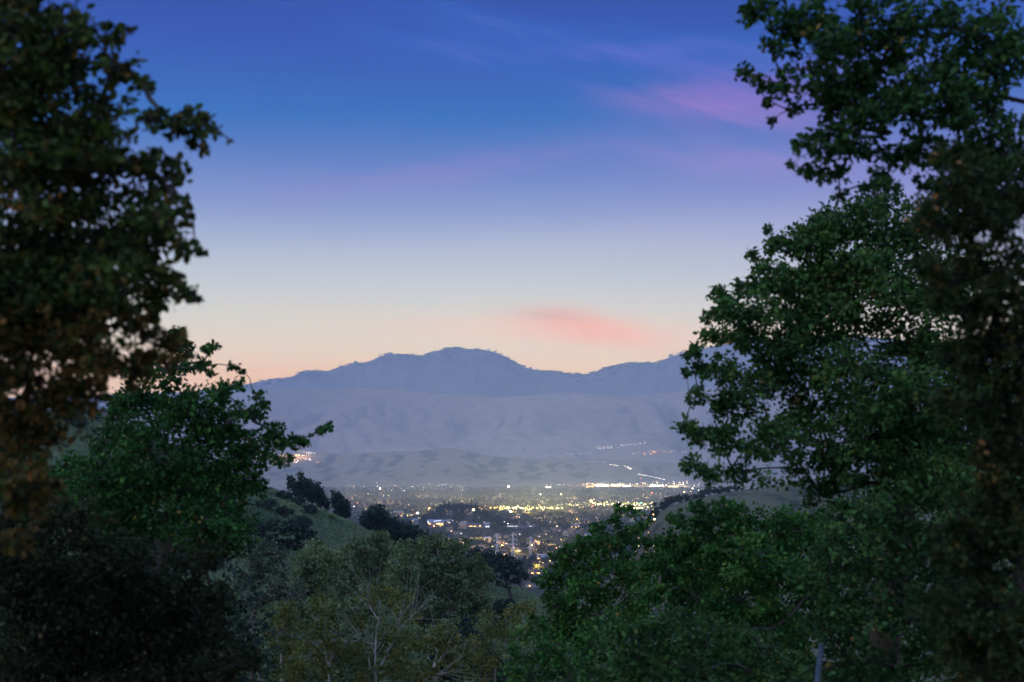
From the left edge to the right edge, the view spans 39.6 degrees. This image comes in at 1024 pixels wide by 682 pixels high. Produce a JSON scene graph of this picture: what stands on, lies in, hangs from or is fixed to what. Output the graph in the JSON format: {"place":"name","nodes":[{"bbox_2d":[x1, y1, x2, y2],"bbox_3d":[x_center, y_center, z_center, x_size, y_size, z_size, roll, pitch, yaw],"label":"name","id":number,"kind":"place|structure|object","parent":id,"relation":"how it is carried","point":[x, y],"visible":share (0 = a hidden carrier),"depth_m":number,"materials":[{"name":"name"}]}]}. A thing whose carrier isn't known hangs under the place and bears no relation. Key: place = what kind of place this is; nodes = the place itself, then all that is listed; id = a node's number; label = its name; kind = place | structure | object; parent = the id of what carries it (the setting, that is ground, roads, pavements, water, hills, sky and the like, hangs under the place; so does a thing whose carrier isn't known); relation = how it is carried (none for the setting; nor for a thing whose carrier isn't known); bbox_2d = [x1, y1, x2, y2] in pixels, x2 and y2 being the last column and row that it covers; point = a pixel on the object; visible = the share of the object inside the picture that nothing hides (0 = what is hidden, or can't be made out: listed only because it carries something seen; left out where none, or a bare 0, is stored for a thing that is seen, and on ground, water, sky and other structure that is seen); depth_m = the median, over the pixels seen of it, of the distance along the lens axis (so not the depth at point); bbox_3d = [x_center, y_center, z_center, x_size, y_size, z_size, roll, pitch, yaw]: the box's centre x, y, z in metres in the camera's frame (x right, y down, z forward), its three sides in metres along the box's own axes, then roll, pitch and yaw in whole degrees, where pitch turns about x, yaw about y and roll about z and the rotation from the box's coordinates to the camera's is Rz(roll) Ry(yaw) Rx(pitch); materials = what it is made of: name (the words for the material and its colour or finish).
{"place":"outdoors","nodes":[
{"label":"outdoors","id":0,"kind":"place"},
{"bbox_2d":[0,409,943,681],"bbox_3d":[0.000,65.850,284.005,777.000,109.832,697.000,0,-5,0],"label":"ground","id":1,"kind":"structure","parent":0,"point":[228,582],"depth_m":248.53,"materials":[{"name":"green plant"}]},
{"bbox_2d":[64,408,103,425],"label":"scrub oak","id":2,"kind":"object","parent":1,"relation":"on","point":[76,420],"visible":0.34,"depth_m":267.29,"materials":[{"name":"green plant"}]},
{"bbox_2d":[86,402,127,422],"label":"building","id":3,"kind":"structure","parent":1,"relation":"on","point":[105,413],"depth_m":308.32,"materials":[{"name":"grey"}]},
{"bbox_2d":[0,0,233,558],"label":"oak tree","id":4,"kind":"object","parent":1,"relation":"on","point":[62,294],"visible":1,"depth_m":6.94,"materials":[{"name":"green plant"}]},
{"bbox_2d":[0,432,253,681],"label":"bay tree","id":5,"kind":"object","parent":1,"relation":"on","point":[224,608],"visible":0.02,"depth_m":26.70,"materials":[{"name":"green plant"}]},
{"bbox_2d":[0,487,285,681],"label":"bay shrub","id":6,"kind":"object","parent":1,"relation":"on","point":[30,582],"visible":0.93,"depth_m":12.06,"materials":[{"name":"green plant"}]},
{"bbox_2d":[47,325,334,669],"bbox_3d":[-3.591,9.097,15.460,3.198,18.658,2.414,0,-5,0],"label":"bay tree","id":7,"kind":"object","parent":1,"relation":"on","point":[188,466],"visible":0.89,"depth_m":15.81,"materials":[{"name":"green plant"}]},
{"bbox_2d":[212,556,284,681],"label":"willow shrub","id":8,"kind":"object","parent":1,"relation":"on","point":[266,627],"visible":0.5,"depth_m":19.29,"materials":[{"name":"green plant"}]},
{"bbox_2d":[252,498,280,509],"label":"scrub oak","id":9,"kind":"object","parent":1,"relation":"on","point":[270,502],"visible":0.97,"depth_m":259.70,"materials":[{"name":"green plant"}]},
{"bbox_2d":[237,539,307,680],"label":"buckeye tree","id":10,"kind":"object","parent":1,"relation":"on","point":[259,566],"visible":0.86,"depth_m":78.79,"materials":[{"name":"green plant"}]},
{"bbox_2d":[245,515,318,604],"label":"oak tree","id":11,"kind":"object","parent":1,"relation":"on","point":[287,544],"visible":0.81,"depth_m":168.96,"materials":[{"name":"green plant"}]},
{"bbox_2d":[276,490,292,499],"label":"scrub oak","id":12,"kind":"object","parent":1,"relation":"on","point":[287,495],"visible":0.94,"depth_m":282.91,"materials":[{"name":"green plant"}]},
{"bbox_2d":[275,505,294,516],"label":"scrub oak","id":13,"kind":"object","parent":1,"relation":"on","point":[281,510],"visible":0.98,"depth_m":259.66,"materials":[{"name":"green plant"}]},
{"bbox_2d":[257,588,317,681],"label":"sapling","id":14,"kind":"object","parent":1,"relation":"on","point":[286,611],"visible":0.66,"depth_m":37.41,"materials":[{"name":"green plant"}]},
{"bbox_2d":[288,496,305,505],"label":"scrub oak","id":15,"kind":"object","parent":1,"relation":"on","point":[298,500],"visible":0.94,"depth_m":281.85,"materials":[{"name":"green plant"}]},
{"bbox_2d":[285,470,315,499],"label":"oak tree","id":16,"kind":"object","parent":1,"relation":"on","point":[301,483],"visible":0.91,"depth_m":315.49,"materials":[{"name":"green plant"}]},
{"bbox_2d":[291,515,313,526],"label":"scrub oak","id":17,"kind":"object","parent":1,"relation":"on","point":[306,517],"visible":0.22,"depth_m":256.21,"materials":[{"name":"green plant"}]},
{"bbox_2d":[300,504,317,513],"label":"scrub oak","id":18,"kind":"object","parent":1,"relation":"on","point":[312,508],"visible":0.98,"depth_m":274.12,"materials":[{"name":"green plant"}]},
{"bbox_2d":[304,478,325,505],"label":"oak tree","id":19,"kind":"object","parent":1,"relation":"on","point":[319,494],"visible":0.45,"depth_m":319.78,"materials":[{"name":"green plant"}]},
{"bbox_2d":[283,538,349,681],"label":"oak tree","id":20,"kind":"object","parent":1,"relation":"on","point":[321,558],"visible":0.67,"depth_m":98.53,"materials":[{"name":"green plant"}]},
{"bbox_2d":[279,589,355,681],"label":"sapling","id":21,"kind":"object","parent":1,"relation":"on","point":[335,647],"visible":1,"depth_m":32.48,"materials":[{"name":"green plant"}]},
{"bbox_2d":[314,490,331,510],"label":"oak tree","id":22,"kind":"object","parent":1,"relation":"on","point":[326,505],"visible":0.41,"depth_m":323.89,"materials":[{"name":"green plant"}]},
{"bbox_2d":[330,489,351,518],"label":"oak tree","id":23,"kind":"object","parent":1,"relation":"on","point":[343,510],"visible":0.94,"depth_m":327.20,"materials":[{"name":"green plant"}]},
{"bbox_2d":[259,592,439,681],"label":"oak tree","id":24,"kind":"object","parent":1,"relation":"on","point":[383,611],"visible":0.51,"depth_m":61.45,"materials":[{"name":"green plant"}]},
{"bbox_2d":[321,529,398,678],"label":"oak tree","id":25,"kind":"object","parent":1,"relation":"on","point":[374,561],"visible":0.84,"depth_m":108.78,"materials":[{"name":"green plant"}]},
{"bbox_2d":[357,503,393,533],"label":"oak tree","id":26,"kind":"object","parent":1,"relation":"on","point":[378,518],"visible":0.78,"depth_m":336.62,"materials":[{"name":"green plant"}]},
{"bbox_2d":[309,557,448,681],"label":"sapling","id":27,"kind":"object","parent":1,"relation":"on","point":[389,638],"visible":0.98,"depth_m":33.46,"materials":[{"name":"green plant"}]},
{"bbox_2d":[87,586,683,681],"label":"undergrowth","id":28,"kind":"object","parent":1,"relation":"on","point":[417,655],"visible":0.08,"depth_m":156.35,"materials":[{"name":"green plant"}]},
{"bbox_2d":[383,516,406,542],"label":"oak tree","id":29,"kind":"object","parent":1,"relation":"on","point":[395,533],"visible":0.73,"depth_m":334.38,"materials":[{"name":"green plant"}]},
{"bbox_2d":[399,521,422,547],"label":"oak tree","id":30,"kind":"object","parent":1,"relation":"on","point":[412,532],"visible":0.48,"depth_m":332.71,"materials":[{"name":"green plant"}]},
{"bbox_2d":[417,529,436,558],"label":"oak tree","id":31,"kind":"object","parent":1,"relation":"on","point":[425,534],"visible":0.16,"depth_m":326.60,"materials":[{"name":"green plant"}]},
{"bbox_2d":[370,532,498,681],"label":"oak tree","id":32,"kind":"object","parent":1,"relation":"on","point":[471,566],"visible":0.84,"depth_m":93.75,"materials":[{"name":"green plant"}]},
{"bbox_2d":[404,591,482,681],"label":"sapling","id":33,"kind":"object","parent":1,"relation":"on","point":[454,666],"visible":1,"depth_m":32.47,"materials":[{"name":"green plant"}]},
{"bbox_2d":[421,613,520,681],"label":"tree","id":34,"kind":"object","parent":1,"relation":"on","point":[468,628],"visible":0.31,"depth_m":64.77,"materials":[{"name":"green plant"}]},
{"bbox_2d":[462,546,490,565],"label":"oak tree","id":35,"kind":"object","parent":1,"relation":"on","point":[485,555],"visible":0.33,"depth_m":232.72,"materials":[{"name":"green plant"}]},
{"bbox_2d":[454,597,539,681],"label":"bush","id":36,"kind":"object","parent":1,"relation":"on","point":[489,631],"visible":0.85,"depth_m":43.34,"materials":[{"name":"green plant"}]},
{"bbox_2d":[481,548,529,601],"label":"oak tree","id":37,"kind":"object","parent":1,"relation":"on","point":[500,567],"visible":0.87,"depth_m":252.23,"materials":[{"name":"green plant"}]},
{"bbox_2d":[487,597,523,652],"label":"oak tree","id":38,"kind":"object","parent":1,"relation":"on","point":[498,606],"visible":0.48,"depth_m":148.00,"materials":[{"name":"green plant"}]},
{"bbox_2d":[498,614,627,681],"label":"laurel shrub","id":39,"kind":"object","parent":1,"relation":"on","point":[583,643],"visible":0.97,"depth_m":18.53,"materials":[{"name":"green plant"}]},
{"bbox_2d":[530,502,663,680],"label":"bay tree","id":40,"kind":"object","parent":1,"relation":"on","point":[563,611],"visible":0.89,"depth_m":24.54,"materials":[{"name":"green plant"}]},
{"bbox_2d":[589,601,824,681],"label":"bay shrub","id":41,"kind":"object","parent":1,"relation":"on","point":[757,660],"visible":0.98,"depth_m":16.58,"materials":[{"name":"green plant"}]},
{"bbox_2d":[608,515,812,681],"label":"bay tree","id":42,"kind":"object","parent":1,"relation":"on","point":[667,648],"visible":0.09,"depth_m":30.35,"materials":[{"name":"green plant"}]},
{"bbox_2d":[628,495,860,662],"bbox_3d":[3.511,12.118,19.665,2.910,19.902,3.503,-2,-5,25],"label":"bay tree","id":43,"kind":"object","parent":1,"relation":"on","point":[780,524],"visible":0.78,"depth_m":19.62,"materials":[{"name":"green plant"}]},
{"bbox_2d":[814,643,823,681],"bbox_3d":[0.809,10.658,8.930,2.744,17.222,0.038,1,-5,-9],"label":"fence post","id":44,"kind":"object","parent":1,"relation":"on","point":[819,662],"visible":1,"depth_m":9.83,"materials":[{"name":"metal"}]},
{"bbox_2d":[669,181,1004,681],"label":"live oak","id":45,"kind":"object","parent":1,"relation":"on","point":[899,440],"visible":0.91,"depth_m":14.40,"materials":[{"name":"green plant"}]},
{"bbox_2d":[732,0,1023,214],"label":"oak tree","id":46,"kind":"object","parent":1,"relation":"on","point":[832,93],"visible":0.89,"depth_m":9.53,"materials":[{"name":"green plant"}]},
{"bbox_2d":[770,481,1001,681],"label":"bay tree","id":47,"kind":"object","parent":1,"relation":"on","point":[807,654],"visible":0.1,"depth_m":27.43,"materials":[{"name":"green plant"}]},
{"bbox_2d":[787,467,1013,681],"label":"bay shrub","id":48,"kind":"object","parent":1,"relation":"on","point":[899,617],"visible":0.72,"depth_m":13.47,"materials":[{"name":"green plant"}]},
{"bbox_2d":[895,139,1023,681],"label":"oak tree","id":49,"kind":"object","parent":1,"relation":"on","point":[999,342],"visible":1,"depth_m":7.51,"materials":[{"name":"green plant"}]},
{"bbox_2d":[917,363,1023,677],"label":"bay tree","id":50,"kind":"object","parent":1,"relation":"on","point":[969,492],"visible":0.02,"depth_m":23.68,"materials":[{"name":"green plant"}]},
{"bbox_2d":[279,489,740,600],"bbox_3d":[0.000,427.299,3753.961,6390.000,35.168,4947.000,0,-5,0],"label":"valley floor","id":51,"kind":"structure","parent":0,"point":[483,531],"depth_m":3086.83,"materials":[{"name":"grey"}]},
{"bbox_2d":[411,518,418,523],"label":"house","id":52,"kind":"structure","parent":51,"relation":"on","point":[415,521],"depth_m":2580.24,"materials":[{"name":"grey stone"}]},
{"bbox_2d":[427,519,444,527],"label":"house","id":53,"kind":"structure","parent":51,"relation":"on","point":[433,523],"depth_m":2483.39,"materials":[{"name":"beige"}]},
{"bbox_2d":[445,520,452,524],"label":"house","id":54,"kind":"structure","parent":51,"relation":"on","point":[447,522],"depth_m":2493.91,"materials":[{"name":"grey stone"}]},
{"bbox_2d":[446,527,453,531],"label":"house","id":55,"kind":"structure","parent":51,"relation":"on","point":[449,529],"depth_m":2432.24,"materials":[{"name":"grey"}]},
{"bbox_2d":[452,531,462,534],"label":"house","id":56,"kind":"structure","parent":51,"relation":"on","point":[457,532],"depth_m":2406.27,"materials":[{"name":"beige"}]},
{"bbox_2d":[457,521,467,528],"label":"house","id":57,"kind":"structure","parent":51,"relation":"on","point":[463,524],"depth_m":2463.07,"materials":[{"name":"grey"}]},
{"bbox_2d":[468,524,483,527],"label":"house","id":58,"kind":"structure","parent":51,"relation":"on","point":[476,525],"depth_m":2482.56,"materials":[{"name":"grey"}]},
{"bbox_2d":[484,522,490,527],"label":"house","id":59,"kind":"structure","parent":51,"relation":"on","point":[486,524],"depth_m":2496.10,"materials":[{"name":"grey"}]},
{"bbox_2d":[483,536,492,541],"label":"house","id":60,"kind":"structure","parent":51,"relation":"on","point":[489,538],"depth_m":2256.47,"materials":[{"name":"beige stone"}]},
{"bbox_2d":[294,444,699,565],"bbox_3d":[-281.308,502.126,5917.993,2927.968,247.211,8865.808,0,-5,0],"label":"street lights","id":61,"kind":"object","parent":51,"relation":"on","point":[547,500],"visible":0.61,"depth_m":6471.09,"materials":[{"name":"yellow"}]},
{"bbox_2d":[493,533,500,553],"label":"pylon","id":62,"kind":"object","parent":51,"relation":"on","point":[496,539],"visible":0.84,"depth_m":1794.04,"materials":[{"name":"silver metal"}]},
{"bbox_2d":[499,549,506,554],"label":"house","id":63,"kind":"structure","parent":51,"relation":"on","point":[505,551],"depth_m":1945.16,"materials":[{"name":"grey"}]},
{"bbox_2d":[508,533,517,554],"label":"pylon","id":64,"kind":"object","parent":51,"relation":"on","point":[512,535],"visible":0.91,"depth_m":1811.22,"materials":[{"name":"silver metal"}]},
{"bbox_2d":[505,524,524,529],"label":"building","id":65,"kind":"structure","parent":51,"relation":"on","point":[519,526],"depth_m":2560.26,"materials":[{"name":"grey"}]},
{"bbox_2d":[321,486,710,578],"bbox_3d":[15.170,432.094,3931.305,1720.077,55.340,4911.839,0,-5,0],"label":"town with lights","id":66,"kind":"object","parent":51,"relation":"on","point":[502,519],"visible":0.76,"depth_m":3770.56,"materials":[{"name":"concrete"},{"name":"painted plaster"},{"name":"glass"}]},
{"bbox_2d":[526,537,534,562],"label":"pylon","id":67,"kind":"object","parent":51,"relation":"on","point":[530,547],"visible":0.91,"depth_m":1767.24,"materials":[{"name":"silver metal"}]},
{"bbox_2d":[525,582,539,587],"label":"house","id":68,"kind":"structure","parent":51,"relation":"on","point":[530,585],"depth_m":1446.07,"materials":[{"name":"grey"}]},
{"bbox_2d":[528,544,537,550],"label":"house","id":69,"kind":"structure","parent":51,"relation":"on","point":[534,546],"depth_m":2040.37,"materials":[{"name":"grey"}]},
{"bbox_2d":[528,568,542,575],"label":"house","id":70,"kind":"structure","parent":51,"relation":"on","point":[530,571],"depth_m":1589.02,"materials":[{"name":"beige"}]},
{"bbox_2d":[536,554,547,559],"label":"house","id":71,"kind":"structure","parent":51,"relation":"on","point":[541,555],"depth_m":1847.21,"materials":[{"name":"grey"}]},
{"bbox_2d":[553,527,560,531],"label":"house","id":72,"kind":"structure","parent":51,"relation":"on","point":[556,529],"depth_m":2558.44,"materials":[{"name":"grey"}]},
{"bbox_2d":[11,337,1011,402],"bbox_3d":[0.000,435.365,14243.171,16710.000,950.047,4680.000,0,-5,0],"label":"mountain","id":73,"kind":"structure","parent":0,"point":[468,376],"depth_m":13701.54,"materials":[{"name":"blue stone"}]},
{"bbox_2d":[0,0,1023,397],"label":"sky","id":74,"kind":"structure","parent":0,"point":[565,186],"materials":[{"name":"blue"}]},
{"bbox_2d":[98,384,1021,463],"bbox_3d":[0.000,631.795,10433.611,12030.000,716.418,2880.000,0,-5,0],"label":"hills","id":75,"kind":"structure","parent":0,"point":[559,425],"depth_m":10653.56,"materials":[{"name":"grey soil"}]},
{"bbox_2d":[208,448,972,489],"bbox_3d":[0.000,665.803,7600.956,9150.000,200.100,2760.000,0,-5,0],"label":"foothills","id":76,"kind":"structure","parent":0,"point":[451,467],"depth_m":7428.95,"materials":[{"name":"grey soil"}]},
{"bbox_2d":[568,471,1023,679],"bbox_3d":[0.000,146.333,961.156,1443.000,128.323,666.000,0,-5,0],"label":"hill","id":77,"kind":"structure","parent":0,"point":[766,496],"depth_m":924.64,"materials":[{"name":"green plant"}]},
{"bbox_2d":[644,512,657,518],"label":"oak tree","id":78,"kind":"object","parent":77,"relation":"on","point":[655,515],"visible":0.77,"depth_m":988.26,"materials":[{"name":"green plant"}]},
{"bbox_2d":[650,508,659,514],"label":"oak tree","id":79,"kind":"object","parent":77,"relation":"on","point":[657,511],"visible":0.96,"depth_m":991.21,"materials":[{"name":"green plant"}]},
{"bbox_2d":[653,501,670,506],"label":"oak tree","id":80,"kind":"object","parent":77,"relation":"on","point":[665,503],"visible":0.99,"depth_m":992.95,"materials":[{"name":"green plant"}]},
{"bbox_2d":[654,503,672,509],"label":"oak tree","id":81,"kind":"object","parent":77,"relation":"on","point":[661,507],"visible":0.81,"depth_m":992.14,"materials":[{"name":"green plant"}]},
{"bbox_2d":[664,497,682,503],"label":"oak tree","id":82,"kind":"object","parent":77,"relation":"on","point":[670,500],"visible":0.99,"depth_m":990.96,"materials":[{"name":"green plant"}]},
{"bbox_2d":[674,494,685,501],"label":"oak tree","id":83,"kind":"object","parent":77,"relation":"on","point":[677,497],"visible":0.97,"depth_m":991.87,"materials":[{"name":"green plant"}]},
{"bbox_2d":[673,494,694,500],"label":"oak tree","id":84,"kind":"object","parent":77,"relation":"on","point":[687,497],"visible":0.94,"depth_m":992.56,"materials":[{"name":"green plant"}]},
{"bbox_2d":[689,494,704,498],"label":"oak tree","id":85,"kind":"object","parent":77,"relation":"on","point":[696,496],"visible":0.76,"depth_m":992.23,"materials":[{"name":"green plant"}]},
{"bbox_2d":[697,489,711,495],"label":"oak tree","id":86,"kind":"object","parent":77,"relation":"on","point":[702,493],"visible":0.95,"depth_m":992.60,"materials":[{"name":"green plant"}]},
{"bbox_2d":[699,486,720,494],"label":"oak tree","id":87,"kind":"object","parent":77,"relation":"on","point":[708,489],"visible":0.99,"depth_m":992.96,"materials":[{"name":"green plant"}]},
{"bbox_2d":[713,485,729,491],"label":"oak tree","id":88,"kind":"object","parent":77,"relation":"on","point":[724,489],"visible":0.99,"depth_m":994.43,"materials":[{"name":"green plant"}]},
{"bbox_2d":[712,489,730,493],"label":"oak tree","id":89,"kind":"object","parent":77,"relation":"on","point":[718,492],"visible":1,"depth_m":992.98,"materials":[{"name":"green plant"}]},
{"bbox_2d":[722,485,744,490],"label":"oak tree","id":90,"kind":"object","parent":77,"relation":"on","point":[734,487],"visible":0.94,"depth_m":993.65,"materials":[{"name":"green plant"}]}
]}

